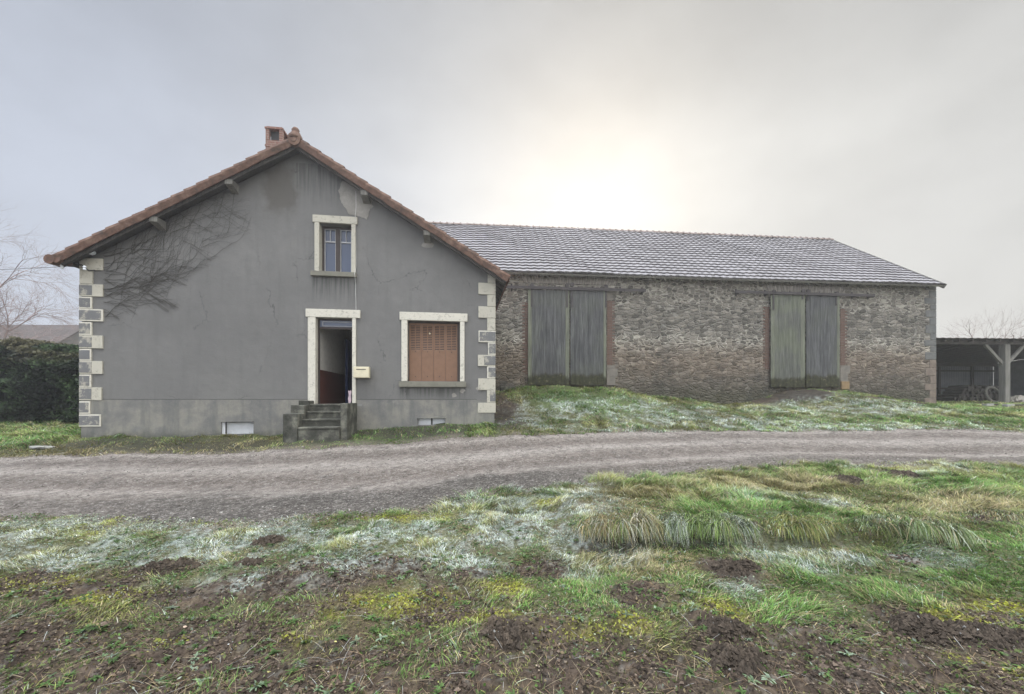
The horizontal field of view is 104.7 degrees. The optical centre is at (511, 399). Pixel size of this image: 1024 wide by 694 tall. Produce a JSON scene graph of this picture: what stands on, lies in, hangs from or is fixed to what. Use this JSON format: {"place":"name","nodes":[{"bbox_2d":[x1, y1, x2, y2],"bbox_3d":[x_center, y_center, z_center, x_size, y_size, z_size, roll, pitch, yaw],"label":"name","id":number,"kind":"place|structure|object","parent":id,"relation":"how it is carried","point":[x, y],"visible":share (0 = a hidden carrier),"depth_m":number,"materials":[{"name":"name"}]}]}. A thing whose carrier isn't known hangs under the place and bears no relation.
{"place":"outdoors","nodes":[
{"label":"outdoors","id":0,"kind":"place"},
{"bbox_2d":[348,390,351,402],"bbox_3d":[-4.498,-0.082,10.948,0.120,0.366,0.051,0,0,17],"label":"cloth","id":1,"kind":"object","parent":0,"point":[349,396],"visible":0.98,"depth_m":10.94,"materials":[{"name":"white fabric"}]},
{"bbox_2d":[0,385,1023,693],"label":"ground","id":2,"kind":"structure","parent":0,"point":[502,419],"depth_m":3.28,"materials":[{"name":"green plant"}]},
{"bbox_2d":[0,198,78,344],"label":"bare tree","id":3,"kind":"object","parent":2,"relation":"on","point":[11,310],"visible":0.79,"depth_m":21.10,"materials":[{"name":"brown plant"}]},
{"bbox_2d":[0,325,78,358],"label":"neighbour house","id":4,"kind":"structure","parent":2,"relation":"on","point":[73,332],"depth_m":36.03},
{"bbox_2d":[0,335,81,423],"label":"hedge","id":5,"kind":"object","parent":2,"relation":"on","point":[34,386],"visible":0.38,"depth_m":14.84,"materials":[{"name":"green plant"}]},
{"bbox_2d":[0,420,82,456],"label":"grass","id":6,"kind":"structure","parent":2,"relation":"on","point":[30,427],"depth_m":11.38,"materials":[{"name":"green plant"}]},
{"bbox_2d":[29,445,55,447],"bbox_3d":[-11.087,1.116,9.399,0.689,0.040,0.454,0,0,0],"label":"drain cover","id":7,"kind":"object","parent":2,"relation":"on","point":[48,446],"visible":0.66,"depth_m":9.25,"materials":[{"name":"concrete"}]},
{"bbox_2d":[122,556,200,580],"bbox_3d":[-3.212,1.562,3.675,0.693,0.161,0.390,0,0,0],"label":"molehill","id":8,"kind":"object","parent":2,"relation":"on","point":[160,566],"visible":0.9,"depth_m":3.63,"materials":[{"name":"soil"}]},
{"bbox_2d":[233,557,263,565],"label":"molehill","id":9,"kind":"object","parent":2,"relation":"on","point":[252,561],"visible":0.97,"depth_m":3.67,"materials":[{"name":"soil"}]},
{"bbox_2d":[0,421,510,458],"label":"grass","id":10,"kind":"structure","parent":2,"relation":"on","point":[45,452],"depth_m":9.78,"materials":[{"name":"green plant"}]},
{"bbox_2d":[250,534,284,545],"bbox_3d":[-2.603,1.500,4.239,0.383,0.129,0.236,0,0,0],"label":"molehill","id":11,"kind":"object","parent":2,"relation":"on","point":[271,539],"visible":0.98,"depth_m":4.18,"materials":[{"name":"soil"}]},
{"bbox_2d":[43,126,510,437],"bbox_3d":[-6.255,-3.326,14.727,11.387,9.652,9.099,0,0,-8],"label":"farmhouse","id":12,"kind":"object","parent":2,"relation":"on","point":[321,279],"visible":0.99,"depth_m":10.61,"materials":[{"name":"paint"}]},
{"bbox_2d":[0,262,94,270],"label":"overhead cable","id":13,"kind":"object","parent":12,"relation":"attached to","point":[82,266],"visible":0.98,"depth_m":9.81,"materials":[{"name":"black rubber"}]},
{"bbox_2d":[103,183,251,319],"bbox_3d":[-8.660,-3.914,10.278,3.512,3.741,0.021,0,0,-8],"label":"creeper","id":14,"kind":"object","parent":12,"relation":"attached to","point":[149,280],"visible":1,"depth_m":10.20,"materials":[{"name":"brown plant"}]},
{"bbox_2d":[322,227,350,271],"bbox_3d":[-4.854,-4.145,11.040,0.839,1.321,0.080,0,0,-8],"label":"window","id":15,"kind":"structure","parent":12,"relation":"in","point":[336,241],"depth_m":11.03,"materials":[{"name":"paint"}]},
{"bbox_2d":[345,339,351,402],"bbox_3d":[-5.267,-0.955,13.568,0.880,2.150,1.180,0,0,-8],"label":"inner door","id":16,"kind":"structure","parent":12,"relation":"in","point":[348,344],"depth_m":13.04,"materials":[{"name":"blue paint"}]},
{"bbox_2d":[353,367,369,377],"bbox_3d":[-4.096,-0.741,10.793,0.413,0.304,0.251,0,0,-8],"label":"letterbox","id":17,"kind":"object","parent":12,"relation":"attached to","point":[361,372],"visible":1,"depth_m":10.68,"materials":[{"name":"beige metal"}]},
{"bbox_2d":[408,322,459,381],"bbox_3d":[-2.230,-1.364,11.346,1.463,1.695,0.150,0,0,-8],"label":"window","id":18,"kind":"structure","parent":12,"relation":"in","point":[458,324],"depth_m":11.36,"materials":[{"name":"paint"}]},
{"bbox_2d":[283,400,356,443],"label":"entrance steps","id":19,"kind":"structure","parent":2,"relation":"on","point":[305,420],"depth_m":9.90,"materials":[{"name":"concrete"}]},
{"bbox_2d":[0,512,1023,693],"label":"soil crumbs","id":20,"kind":"object","parent":2,"relation":"on","point":[976,668],"visible":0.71,"depth_m":2.51,"materials":[{"name":"brown soil"}]},
{"bbox_2d":[0,496,1023,693],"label":"straw","id":21,"kind":"object","parent":2,"relation":"on","point":[779,678],"visible":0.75,"depth_m":2.68,"materials":[{"name":"beige plant"}]},
{"bbox_2d":[0,485,1023,693],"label":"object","id":22,"kind":"object","parent":2,"relation":"on","point":[390,615],"visible":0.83,"depth_m":3.17,"materials":[{"name":"green plant"}]},
{"bbox_2d":[2,507,1023,693],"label":"weed leaves","id":23,"kind":"object","parent":2,"relation":"on","point":[437,691],"visible":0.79,"depth_m":2.85,"materials":[{"name":"green plant"}]},
{"bbox_2d":[479,618,546,652],"bbox_3d":[0.004,1.547,2.639,0.359,0.154,0.346,0,0,-45],"label":"molehill","id":24,"kind":"object","parent":2,"relation":"on","point":[512,635],"visible":0.98,"depth_m":2.57,"materials":[{"name":"soil"}]},
{"bbox_2d":[574,507,677,547],"bbox_3d":[1.177,1.357,4.207,1.098,0.361,0.688,0,0,8],"label":"grass tussock","id":25,"kind":"object","parent":2,"relation":"on","point":[630,521],"depth_m":4.11,"materials":[{"name":"green plant"}]},
{"bbox_2d":[652,512,699,549],"bbox_3d":[1.719,1.375,4.205,0.557,0.291,0.589,0,0,0],"label":"grass tussock","id":26,"kind":"object","parent":2,"relation":"on","point":[672,521],"depth_m":4.08,"materials":[{"name":"green plant"}]},
{"bbox_2d":[427,221,946,403],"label":"stone barn","id":27,"kind":"structure","parent":2,"relation":"on","point":[720,318],"depth_m":16.36,"materials":[{"name":"stone"}]},
{"bbox_2d":[528,283,568,384],"bbox_3d":[1.438,-2.559,15.431,1.630,4.001,0.140,0,0,-5],"label":"door","id":28,"kind":"structure","parent":27,"relation":"in","point":[548,310],"depth_m":15.43,"materials":[{"name":"wood"}]},
{"bbox_2d":[570,282,607,384],"bbox_3d":[3.034,-2.580,15.585,1.528,4.030,0.140,0,0,-5],"label":"door","id":29,"kind":"structure","parent":27,"relation":"in","point":[587,307],"depth_m":15.58,"materials":[{"name":"wood"}]},
{"bbox_2d":[770,289,805,387],"bbox_3d":[11.443,-2.544,16.368,1.525,4.088,0.140,0,0,-5],"label":"door","id":30,"kind":"structure","parent":27,"relation":"in","point":[787,312],"depth_m":16.36,"materials":[{"name":"wood"}]},
{"bbox_2d":[805,289,839,386],"bbox_3d":[12.992,-2.553,16.518,1.539,4.084,0.140,0,0,-5],"label":"door","id":31,"kind":"structure","parent":27,"relation":"in","point":[822,338],"depth_m":16.51,"materials":[{"name":"wood"}]},
{"bbox_2d":[672,512,745,550],"bbox_3d":[2.053,1.376,4.182,0.817,0.292,0.630,0,0,0],"label":"grass tussock","id":32,"kind":"object","parent":2,"relation":"on","point":[704,522],"depth_m":4.09,"materials":[{"name":"green plant"}]},
{"bbox_2d":[695,615,756,641],"bbox_3d":[1.474,1.538,2.673,0.409,0.145,0.248,0,0,0],"label":"molehill","id":33,"kind":"object","parent":2,"relation":"on","point":[724,626],"visible":0.97,"depth_m":2.62,"materials":[{"name":"soil"}]},
{"bbox_2d":[710,557,762,579],"bbox_3d":[2.015,1.514,3.561,0.462,0.159,0.280,0,0,0],"label":"molehill","id":34,"kind":"object","parent":2,"relation":"on","point":[735,569],"visible":0.98,"depth_m":3.52,"materials":[{"name":"soil"}]},
{"bbox_2d":[694,641,784,678],"bbox_3d":[1.382,1.535,2.362,0.519,0.172,0.317,0,0,0],"label":"molehill","id":35,"kind":"object","parent":2,"relation":"on","point":[745,659],"visible":0.98,"depth_m":2.31,"materials":[{"name":"soil"}]},
{"bbox_2d":[716,512,766,547],"bbox_3d":[2.383,1.379,4.232,0.548,0.276,0.632,0,0,0],"label":"grass tussock","id":36,"kind":"object","parent":2,"relation":"on","point":[742,523],"depth_m":4.10,"materials":[{"name":"green plant"}]},
{"bbox_2d":[464,384,1023,436],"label":"grass","id":37,"kind":"structure","parent":2,"relation":"on","point":[992,413],"depth_m":13.35,"materials":[{"name":"green plant"}]},
{"bbox_2d":[756,511,855,545],"bbox_3d":[3.131,1.377,4.202,0.947,0.282,0.634,0,0,0],"label":"grass tussock","id":38,"kind":"object","parent":2,"relation":"on","point":[790,523],"depth_m":4.13,"materials":[{"name":"green plant"}]},
{"bbox_2d":[832,473,863,483],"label":"molehill","id":39,"kind":"object","parent":2,"relation":"on","point":[850,478],"visible":0.82,"depth_m":6.70,"materials":[{"name":"soil"}]},
{"bbox_2d":[876,469,919,477],"bbox_3d":[7.085,1.369,7.245,0.850,0.186,0.477,0,0,0],"label":"molehill","id":40,"kind":"object","parent":2,"relation":"on","point":[907,473],"visible":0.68,"depth_m":7.20,"materials":[{"name":"soil"}]},
{"bbox_2d":[887,611,954,649],"bbox_3d":[2.774,1.538,2.680,0.483,0.190,0.290,0,0,0],"label":"molehill","id":41,"kind":"object","parent":2,"relation":"on","point":[925,626],"visible":0.95,"depth_m":2.62,"materials":[{"name":"soil"}]},
{"bbox_2d":[844,512,1001,553],"bbox_3d":[4.373,1.447,4.190,1.456,0.415,0.741,0,0,0],"label":"grass tussock","id":42,"kind":"object","parent":2,"relation":"on","point":[929,525],"depth_m":4.10,"materials":[{"name":"green plant"}]},
{"bbox_2d":[936,385,998,401],"bbox_3d":[25.652,-0.295,21.886,3.789,1.010,0.985,0,0,-3],"label":"log pile","id":43,"kind":"object","parent":2,"relation":"on","point":[956,393],"visible":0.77,"depth_m":21.50,"materials":[{"name":"brown wood"}]},
{"bbox_2d":[936,337,1023,402],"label":"open shed","id":44,"kind":"structure","parent":2,"relation":"on","point":[967,361],"depth_m":23.21,"materials":[{"name":"wood"}]},
{"bbox_2d":[936,400,1023,413],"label":"grass","id":45,"kind":"structure","parent":2,"relation":"on","point":[968,402],"depth_m":18.31,"materials":[{"name":"green plant"}]},
{"bbox_2d":[941,306,1023,337],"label":"bare tree","id":46,"kind":"object","parent":2,"relation":"on","point":[989,327],"visible":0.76,"depth_m":27.88,"materials":[{"name":"grey plant"}]},
{"bbox_2d":[944,618,1023,649],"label":"molehill","id":47,"kind":"object","parent":2,"relation":"on","point":[997,636],"visible":0.93,"depth_m":2.58,"materials":[{"name":"soil"}]},
{"bbox_2d":[959,505,1023,521],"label":"grass tussock","id":48,"kind":"object","parent":2,"relation":"on","point":[1002,514],"depth_m":4.91,"materials":[{"name":"green plant"}]},
{"bbox_2d":[984,386,998,401],"bbox_3d":[25.186,-0.259,20.670,0.912,0.905,0.355,0,0,-3],"label":"round hoop","id":49,"kind":"object","parent":2,"relation":"on","point":[986,393],"visible":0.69,"depth_m":20.68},
{"bbox_2d":[1002,404,1023,406],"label":"timber baulk","id":50,"kind":"object","parent":2,"relation":"on","point":[1009,405],"visible":0.82,"depth_m":16.71,"materials":[{"name":"wood"}]},
{"bbox_2d":[1010,395,1023,401],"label":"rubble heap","id":51,"kind":"object","parent":2,"relation":"on","point":[1017,398],"visible":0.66,"depth_m":20.26,"materials":[{"name":"grey stone"}]},
{"bbox_2d":[0,428,1023,527],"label":"gravel track","id":52,"kind":"structure","parent":0,"point":[300,487],"depth_m":7.78,"materials":[{"name":"grey gravel"}]},
{"bbox_2d":[0,0,1023,385],"label":"sky","id":53,"kind":"structure","parent":0,"point":[892,131],"materials":[{"name":"grey"}]},
{"bbox_2d":[428,458,1023,513],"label":"grass","id":54,"kind":"structure","parent":0,"point":[987,485],"depth_m":6.25,"materials":[{"name":"green plant"}]}
]}

